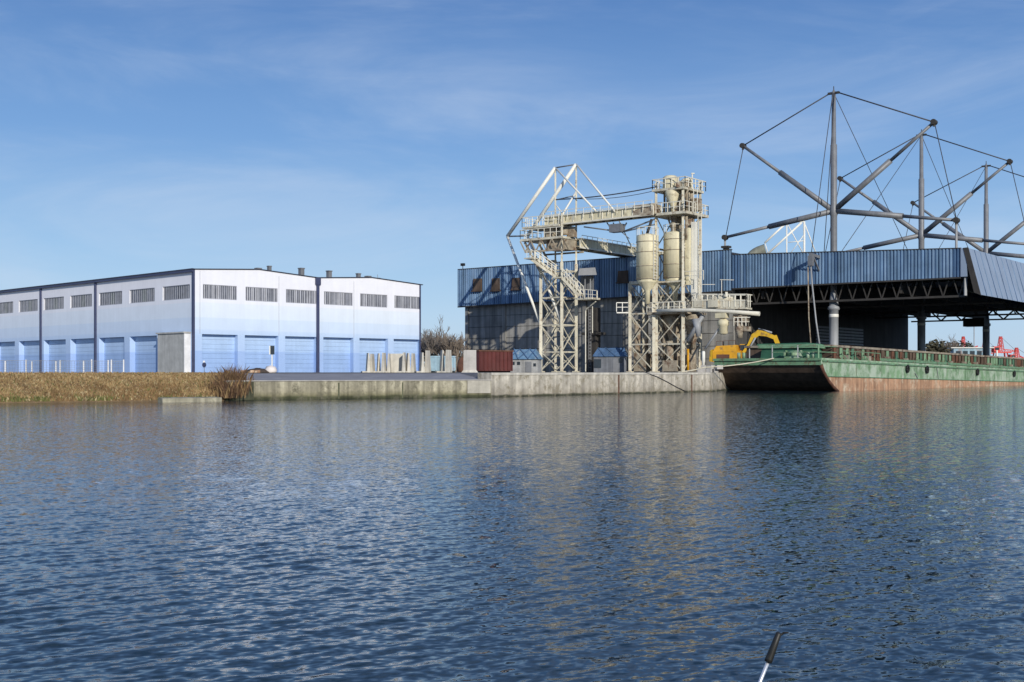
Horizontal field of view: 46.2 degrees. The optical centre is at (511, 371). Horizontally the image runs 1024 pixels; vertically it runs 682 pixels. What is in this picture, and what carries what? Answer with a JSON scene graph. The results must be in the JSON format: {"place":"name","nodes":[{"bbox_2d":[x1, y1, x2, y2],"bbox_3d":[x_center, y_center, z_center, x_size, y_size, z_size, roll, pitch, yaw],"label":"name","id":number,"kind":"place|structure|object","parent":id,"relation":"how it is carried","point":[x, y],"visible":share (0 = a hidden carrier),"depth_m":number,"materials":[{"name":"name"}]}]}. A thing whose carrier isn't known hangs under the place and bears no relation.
{"place":"outdoors","nodes":[
{"label":"outdoors","id":0,"kind":"place"},
{"bbox_2d":[0,371,224,402],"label":"bank","id":1,"kind":"structure","parent":0,"point":[84,399],"depth_m":68.15,"materials":[{"name":"brown plant"}]},
{"bbox_2d":[201,363,255,397],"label":"dry shrub","id":2,"kind":"object","parent":1,"relation":"on","point":[225,377],"visible":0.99,"depth_m":71.31,"materials":[{"name":"plant"}]},
{"bbox_2d":[0,266,422,371],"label":"warehouse","id":3,"kind":"structure","parent":0,"point":[300,321],"depth_m":131.30,"materials":[{"name":"paint"}]},
{"bbox_2d":[0,301,12,313],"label":"window","id":4,"kind":"structure","parent":3,"relation":"in","point":[5,307],"depth_m":151.82,"materials":[{"name":"grey glass"}]},
{"bbox_2d":[1,342,14,371],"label":"loading door","id":5,"kind":"structure","parent":3,"relation":"in","point":[7,348],"depth_m":152.60,"materials":[{"name":"paint"}]},
{"bbox_2d":[20,299,37,311],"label":"window","id":6,"kind":"structure","parent":3,"relation":"in","point":[25,305],"depth_m":147.11,"materials":[{"name":"grey glass"}]},
{"bbox_2d":[24,341,38,371],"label":"loading door","id":7,"kind":"structure","parent":3,"relation":"in","point":[31,348],"depth_m":147.86,"materials":[{"name":"paint"}]},
{"bbox_2d":[44,297,63,309],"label":"window","id":8,"kind":"structure","parent":3,"relation":"in","point":[54,303],"depth_m":142.30,"materials":[{"name":"grey glass"}]},
{"bbox_2d":[49,340,65,371],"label":"loading door","id":9,"kind":"structure","parent":3,"relation":"in","point":[57,350],"depth_m":142.86,"materials":[{"name":"paint"}]},
{"bbox_2d":[71,294,91,307],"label":"window","id":10,"kind":"structure","parent":3,"relation":"in","point":[77,301],"depth_m":137.46,"materials":[{"name":"grey glass"}]},
{"bbox_2d":[76,338,93,371],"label":"loading door","id":11,"kind":"structure","parent":3,"relation":"in","point":[84,347],"depth_m":138.03,"materials":[{"name":"paint"}]},
{"bbox_2d":[99,291,121,305],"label":"window","id":12,"kind":"structure","parent":3,"relation":"in","point":[107,298],"depth_m":132.40,"materials":[{"name":"grey glass"}]},
{"bbox_2d":[104,337,123,371],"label":"loading door","id":13,"kind":"structure","parent":3,"relation":"in","point":[113,347],"depth_m":133.00,"materials":[{"name":"paint"}]},
{"bbox_2d":[130,288,154,302],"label":"window","id":14,"kind":"structure","parent":3,"relation":"in","point":[148,294],"depth_m":127.50,"materials":[{"name":"grey glass"}]},
{"bbox_2d":[135,336,156,371],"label":"loading door","id":15,"kind":"structure","parent":3,"relation":"in","point":[145,346],"depth_m":128.22,"materials":[{"name":"paint"}]},
{"bbox_2d":[163,284,189,300],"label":"window","id":16,"kind":"structure","parent":3,"relation":"in","point":[177,292],"depth_m":122.55,"materials":[{"name":"grey glass"}]},
{"bbox_2d":[202,334,234,371],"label":"loading door","id":17,"kind":"structure","parent":3,"relation":"in","point":[218,351],"depth_m":122.52,"materials":[{"name":"paint"}]},
{"bbox_2d":[203,284,236,299],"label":"window","id":18,"kind":"structure","parent":3,"relation":"in","point":[223,292],"depth_m":122.17,"materials":[{"name":"grey glass"}]},
{"bbox_2d":[245,335,274,369],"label":"loading door","id":19,"kind":"structure","parent":3,"relation":"in","point":[257,355],"depth_m":126.04,"materials":[{"name":"paint"}]},
{"bbox_2d":[246,287,276,301],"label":"window","id":20,"kind":"structure","parent":3,"relation":"in","point":[252,293],"depth_m":125.77,"materials":[{"name":"grey glass"}]},
{"bbox_2d":[285,336,313,371],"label":"loading door","id":21,"kind":"structure","parent":3,"relation":"in","point":[299,353],"depth_m":129.76,"materials":[{"name":"paint"}]},
{"bbox_2d":[286,289,314,303],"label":"window","id":22,"kind":"structure","parent":3,"relation":"in","point":[292,296],"depth_m":129.19,"materials":[{"name":"grey glass"}]},
{"bbox_2d":[323,337,349,371],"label":"loading door","id":23,"kind":"structure","parent":3,"relation":"in","point":[336,351],"depth_m":133.29,"materials":[{"name":"paint"}]},
{"bbox_2d":[324,291,351,305],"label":"window","id":24,"kind":"structure","parent":3,"relation":"in","point":[330,298],"depth_m":132.77,"materials":[{"name":"grey glass"}]},
{"bbox_2d":[359,338,384,371],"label":"loading door","id":25,"kind":"structure","parent":3,"relation":"in","point":[366,345],"depth_m":136.65,"materials":[{"name":"paint"}]},
{"bbox_2d":[360,293,386,307],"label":"window","id":26,"kind":"structure","parent":3,"relation":"in","point":[366,300],"depth_m":136.35,"materials":[{"name":"grey glass"}]},
{"bbox_2d":[394,339,416,370],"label":"loading door","id":27,"kind":"structure","parent":3,"relation":"in","point":[400,345],"depth_m":140.58,"materials":[{"name":"paint"}]},
{"bbox_2d":[394,295,418,308],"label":"window","id":28,"kind":"structure","parent":3,"relation":"in","point":[405,302],"depth_m":140.00,"materials":[{"name":"grey glass"}]},
{"bbox_2d":[217,373,481,379],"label":"quay ramp","id":29,"kind":"structure","parent":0,"point":[364,376],"depth_m":78.64,"materials":[{"name":"grey concrete"}]},
{"bbox_2d":[2,372,710,372],"bbox_3d":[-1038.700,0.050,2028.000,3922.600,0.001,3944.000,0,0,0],"label":"ground","id":30,"kind":"structure","parent":0,"point":[478,372],"depth_m":105.98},
{"bbox_2d":[0,359,123,372],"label":"fence","id":31,"kind":"object","parent":30,"relation":"on","point":[60,366],"visible":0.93,"depth_m":97.89,"materials":[{"name":"grey metal"}]},
{"bbox_2d":[156,332,190,371],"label":"shed","id":32,"kind":"structure","parent":30,"relation":"on","point":[174,351],"depth_m":121.40,"materials":[{"name":"grey metal"}]},
{"bbox_2d":[242,370,259,372],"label":"rubble pile","id":33,"kind":"object","parent":30,"relation":"on","point":[252,371],"visible":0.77,"depth_m":80.78,"materials":[{"name":"beige stone"}]},
{"bbox_2d":[246,368,268,372],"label":"tarpaulin heap","id":34,"kind":"object","parent":30,"relation":"on","point":[261,370],"visible":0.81,"depth_m":81.52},
{"bbox_2d":[265,366,276,372],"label":"bulk sack","id":35,"kind":"object","parent":30,"relation":"on","point":[271,369],"visible":0.94,"depth_m":81.71,"materials":[{"name":"white fabric"}]},
{"bbox_2d":[269,346,274,365],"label":"sign board","id":36,"kind":"object","parent":30,"relation":"on","point":[271,350],"visible":0.88,"depth_m":116.94,"materials":[{"name":"white paint"}]},
{"bbox_2d":[361,353,369,372],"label":"wall element","id":37,"kind":"structure","parent":30,"relation":"on","point":[367,364],"depth_m":101.53,"materials":[{"name":"concrete"}]},
{"bbox_2d":[370,354,374,372],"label":"wall element","id":38,"kind":"structure","parent":30,"relation":"on","point":[372,364],"depth_m":101.95,"materials":[{"name":"concrete"}]},
{"bbox_2d":[373,353,380,372],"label":"wall element","id":39,"kind":"structure","parent":30,"relation":"on","point":[378,363],"depth_m":102.31,"materials":[{"name":"concrete"}]},
{"bbox_2d":[376,353,386,372],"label":"wall element","id":40,"kind":"structure","parent":30,"relation":"on","point":[383,366],"depth_m":101.61,"materials":[{"name":"concrete"}]},
{"bbox_2d":[386,353,390,372],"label":"wall element","id":41,"kind":"structure","parent":30,"relation":"on","point":[389,364],"depth_m":101.96,"materials":[{"name":"concrete"}]},
{"bbox_2d":[390,354,402,372],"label":"wall element","id":42,"kind":"structure","parent":30,"relation":"on","point":[396,362],"depth_m":102.69,"materials":[{"name":"concrete"}]},
{"bbox_2d":[397,352,405,372],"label":"wall element","id":43,"kind":"structure","parent":30,"relation":"on","point":[404,363],"depth_m":101.56,"materials":[{"name":"concrete"}]},
{"bbox_2d":[406,353,410,372],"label":"wall element","id":44,"kind":"structure","parent":30,"relation":"on","point":[408,363],"depth_m":101.93,"materials":[{"name":"concrete"}]},
{"bbox_2d":[410,353,415,372],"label":"wall element","id":45,"kind":"structure","parent":30,"relation":"on","point":[413,365],"depth_m":102.39,"materials":[{"name":"concrete"}]},
{"bbox_2d":[414,352,424,372],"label":"wall element","id":46,"kind":"structure","parent":30,"relation":"on","point":[421,368],"depth_m":101.58,"materials":[{"name":"concrete"}]},
{"bbox_2d":[424,350,430,372],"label":"wall element","id":47,"kind":"structure","parent":30,"relation":"on","point":[427,368],"depth_m":102.12,"materials":[{"name":"concrete"}]},
{"bbox_2d":[421,334,438,355],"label":"bare tree","id":48,"kind":"object","parent":30,"relation":"on","point":[422,350],"visible":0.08,"depth_m":169.41,"materials":[{"name":"brown plant"}]},
{"bbox_2d":[421,315,453,355],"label":"bare tree","id":49,"kind":"object","parent":30,"relation":"on","point":[428,344],"visible":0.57,"depth_m":163.55,"materials":[{"name":"plant"}]},
{"bbox_2d":[435,350,444,372],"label":"wall element","id":50,"kind":"structure","parent":30,"relation":"on","point":[442,366],"depth_m":102.32,"materials":[{"name":"concrete"}]},
{"bbox_2d":[430,356,455,371],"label":"open container","id":51,"kind":"object","parent":30,"relation":"on","point":[435,363],"visible":0.55,"depth_m":117.13,"materials":[{"name":"blue metal"}]},
{"bbox_2d":[440,350,451,372],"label":"wall element","id":52,"kind":"structure","parent":30,"relation":"on","point":[448,363],"depth_m":101.69,"materials":[{"name":"concrete"}]},
{"bbox_2d":[430,333,462,355],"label":"bare tree","id":53,"kind":"object","parent":30,"relation":"on","point":[438,350],"visible":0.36,"depth_m":158.14,"materials":[{"name":"brown plant"}]},
{"bbox_2d":[429,329,470,371],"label":"bare tree","id":54,"kind":"object","parent":30,"relation":"on","point":[456,345],"visible":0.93,"depth_m":156.48,"materials":[{"name":"plant"}]},
{"bbox_2d":[461,350,477,372],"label":"concrete block","id":55,"kind":"object","parent":30,"relation":"on","point":[469,362],"depth_m":103.74,"materials":[{"name":"grey concrete"}]},
{"bbox_2d":[476,350,513,371],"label":"open container","id":56,"kind":"object","parent":30,"relation":"on","point":[494,360],"visible":0.88,"depth_m":111.01,"materials":[{"name":"red metal"}]},
{"bbox_2d":[510,349,542,371],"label":"site hut","id":57,"kind":"object","parent":30,"relation":"on","point":[527,360],"visible":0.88,"depth_m":118.00,"materials":[{"name":"white metal"}]},
{"bbox_2d":[525,362,531,371],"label":"door","id":58,"kind":"structure","parent":57,"relation":"in","point":[528,365],"depth_m":117.77,"materials":[{"name":"grey metal"}]},
{"bbox_2d":[506,163,631,371],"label":"conveyor tower","id":59,"kind":"structure","parent":30,"relation":"on","point":[554,239],"depth_m":138.83,"materials":[{"name":"beige metal"}]},
{"bbox_2d":[543,200,661,238],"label":"conveyor","id":60,"kind":"object","parent":59,"relation":"attached to","point":[634,212],"visible":0.91,"depth_m":134.35,"materials":[{"name":"beige metal"}]},
{"bbox_2d":[556,186,655,199],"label":"overhead cable","id":61,"kind":"object","parent":59,"relation":"attached to","point":[612,194],"visible":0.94,"depth_m":135.50,"materials":[{"name":"beige metal"}]},
{"bbox_2d":[576,235,662,256],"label":"conveyor","id":62,"kind":"object","parent":59,"relation":"attached to","point":[600,247],"visible":0.52,"depth_m":143.56,"materials":[{"name":"grey metal"}]},
{"bbox_2d":[581,308,605,371],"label":"service shaft","id":63,"kind":"object","parent":30,"relation":"on","point":[593,341],"visible":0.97,"depth_m":141.08,"materials":[{"name":"grey metal"}]},
{"bbox_2d":[592,347,627,371],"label":"site hut","id":64,"kind":"object","parent":30,"relation":"on","point":[610,359],"visible":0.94,"depth_m":135.92,"materials":[{"name":"grey metal"}]},
{"bbox_2d":[594,359,600,367],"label":"window","id":65,"kind":"structure","parent":64,"relation":"in","point":[597,362],"depth_m":136.05,"materials":[{"name":"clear glass"}]},
{"bbox_2d":[613,358,618,371],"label":"door","id":66,"kind":"structure","parent":64,"relation":"in","point":[615,360],"depth_m":135.64,"materials":[{"name":"grey metal"}]},
{"bbox_2d":[616,281,671,371],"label":"steel trestle","id":67,"kind":"object","parent":30,"relation":"on","point":[630,320],"visible":0.68,"depth_m":133.43,"materials":[{"name":"white paint"}]},
{"bbox_2d":[636,219,658,303],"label":"silo","id":68,"kind":"object","parent":67,"relation":"on","point":[647,261],"visible":1,"depth_m":130.55,"materials":[{"name":"beige paint"}]},
{"bbox_2d":[634,298,701,370],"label":"hopper machine","id":69,"kind":"object","parent":30,"relation":"on","point":[669,364],"visible":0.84,"depth_m":131.82,"materials":[{"name":"metal"}]},
{"bbox_2d":[647,173,708,371],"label":"silo tower","id":70,"kind":"structure","parent":30,"relation":"on","point":[682,201],"depth_m":130.75,"materials":[{"name":"beige metal"}]},
{"bbox_2d":[663,224,684,302],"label":"silo","id":71,"kind":"object","parent":70,"relation":"on","point":[672,255],"visible":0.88,"depth_m":130.61,"materials":[{"name":"beige paint"}]},
{"bbox_2d":[656,279,759,348],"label":"loading boom","id":72,"kind":"object","parent":70,"relation":"attached to","point":[717,305],"visible":1,"depth_m":127.10,"materials":[{"name":"beige metal"}]},
{"bbox_2d":[702,351,704,364],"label":"mooring post","id":73,"kind":"object","parent":30,"relation":"on","point":[703,357],"visible":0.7,"depth_m":111.87,"materials":[{"name":"white metal"}]},
{"bbox_2d":[697,365,722,371],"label":"rubble pile","id":74,"kind":"object","parent":30,"relation":"on","point":[713,369],"visible":0.81,"depth_m":107.66,"materials":[{"name":"grey concrete"}]},
{"bbox_2d":[457,245,1023,371],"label":"loading hall","id":75,"kind":"structure","parent":30,"relation":"on","point":[880,295],"depth_m":148.59,"materials":[{"name":"blue metal"}]},
{"bbox_2d":[748,244,765,253],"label":"elbow duct","id":76,"kind":"object","parent":75,"relation":"attached to","point":[760,249],"visible":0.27,"depth_m":140.44,"materials":[{"name":"beige metal"}]},
{"bbox_2d":[807,266,819,343],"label":"hanging pipe","id":77,"kind":"object","parent":75,"relation":"hanging from","point":[813,303],"visible":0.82,"depth_m":130.54,"materials":[{"name":"metal"}]},
{"bbox_2d":[815,326,862,345],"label":"louvre door","id":78,"kind":"structure","parent":75,"relation":"in","point":[824,333],"depth_m":166.29,"materials":[{"name":"grey metal"}]},
{"bbox_2d":[709,328,779,361],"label":"excavator","id":79,"kind":"object","parent":30,"relation":"on","point":[725,351],"visible":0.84,"depth_m":120.47,"materials":[{"name":"yellow metal"}]},
{"bbox_2d":[764,221,815,252],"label":"lattice frame","id":80,"kind":"object","parent":30,"relation":"on","point":[785,237],"visible":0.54,"depth_m":259.87,"materials":[{"name":"white paint"}]},
{"bbox_2d":[721,86,959,344],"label":"cable mast","id":81,"kind":"object","parent":30,"relation":"on","point":[834,209],"visible":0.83,"depth_m":132.61,"materials":[{"name":"metal"}]},
{"bbox_2d":[825,129,1023,350],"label":"cable mast","id":82,"kind":"object","parent":30,"relation":"on","point":[921,234],"visible":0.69,"depth_m":156.17,"materials":[{"name":"metal"}]},
{"bbox_2d":[925,339,951,352],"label":"evergreen bush","id":83,"kind":"object","parent":30,"relation":"on","point":[933,346],"visible":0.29,"depth_m":214.37,"materials":[{"name":"green plant"}]},
{"bbox_2d":[935,333,959,351],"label":"bare tree","id":84,"kind":"object","parent":30,"relation":"on","point":[953,344],"visible":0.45,"depth_m":254.89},
{"bbox_2d":[939,340,972,352],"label":"hedge","id":85,"kind":"object","parent":30,"relation":"on","point":[966,344],"visible":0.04,"depth_m":261.55,"materials":[{"name":"green plant"}]},
{"bbox_2d":[903,161,1023,355],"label":"cable mast","id":86,"kind":"object","parent":30,"relation":"on","point":[986,330],"visible":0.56,"depth_m":179.75,"materials":[{"name":"metal"}]},
{"bbox_2d":[991,336,1013,356],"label":"red crane","id":87,"kind":"object","parent":30,"relation":"on","point":[996,349],"visible":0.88,"depth_m":249.59,"materials":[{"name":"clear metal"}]},
{"bbox_2d":[1008,348,1023,357],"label":"red crane","id":88,"kind":"object","parent":30,"relation":"on","point":[1015,352],"visible":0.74,"depth_m":239.66,"materials":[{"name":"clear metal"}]},
{"bbox_2d":[457,357,463,371],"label":"scrap heap","id":89,"kind":"object","parent":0,"point":[460,365],"visible":0.61,"depth_m":111.70,"materials":[{"name":"brown metal"}]},
{"bbox_2d":[0,372,1023,681],"bbox_3d":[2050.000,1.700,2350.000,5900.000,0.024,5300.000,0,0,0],"label":"water","id":90,"kind":"structure","parent":0,"point":[838,536],"depth_m":12.24,"materials":[{"name":"blue liquid"}]},
{"bbox_2d":[158,397,221,401],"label":"footing wall","id":91,"kind":"structure","parent":90,"relation":"in","point":[186,399],"depth_m":68.17,"materials":[{"name":"concrete"}]},
{"bbox_2d":[225,380,490,400],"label":"quay wall","id":92,"kind":"structure","parent":90,"relation":"in","point":[315,389],"depth_m":75.71,"materials":[{"name":"concrete"}]},
{"bbox_2d":[713,343,1023,390],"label":"barge","id":93,"kind":"object","parent":90,"relation":"on","point":[804,367],"visible":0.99,"depth_m":111.37,"materials":[{"name":"green metal"}]},
{"bbox_2d":[681,358,773,371],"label":"mooring rope","id":94,"kind":"object","parent":93,"relation":"attached to","point":[727,365],"visible":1,"depth_m":104.25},
{"bbox_2d":[947,327,993,355],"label":"workboat","id":95,"kind":"object","parent":90,"relation":"on","point":[974,350],"visible":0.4,"depth_m":214.72,"materials":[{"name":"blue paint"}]},
{"bbox_2d":[956,351,981,354],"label":"window","id":96,"kind":"structure","parent":95,"relation":"in","point":[964,352],"depth_m":214.62,"materials":[{"name":"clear glass"}]},
{"bbox_2d":[0,0,1023,367],"label":"sky","id":97,"kind":"structure","parent":0,"point":[399,140],"materials":[{"name":"blue"}]},
{"bbox_2d":[478,373,731,396],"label":"quay wall","id":98,"kind":"structure","parent":0,"point":[526,384],"depth_m":89.92,"materials":[{"name":"concrete"}]},
{"bbox_2d":[645,372,684,390],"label":"slack line","id":99,"kind":"object","parent":98,"relation":"attached to","point":[664,380],"visible":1,"depth_m":97.08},
{"bbox_2d":[758,632,788,681],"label":"boat hook","id":100,"kind":"object","parent":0,"point":[770,655],"visible":1,"depth_m":2.30,"materials":[{"name":"metal"}]}
]}

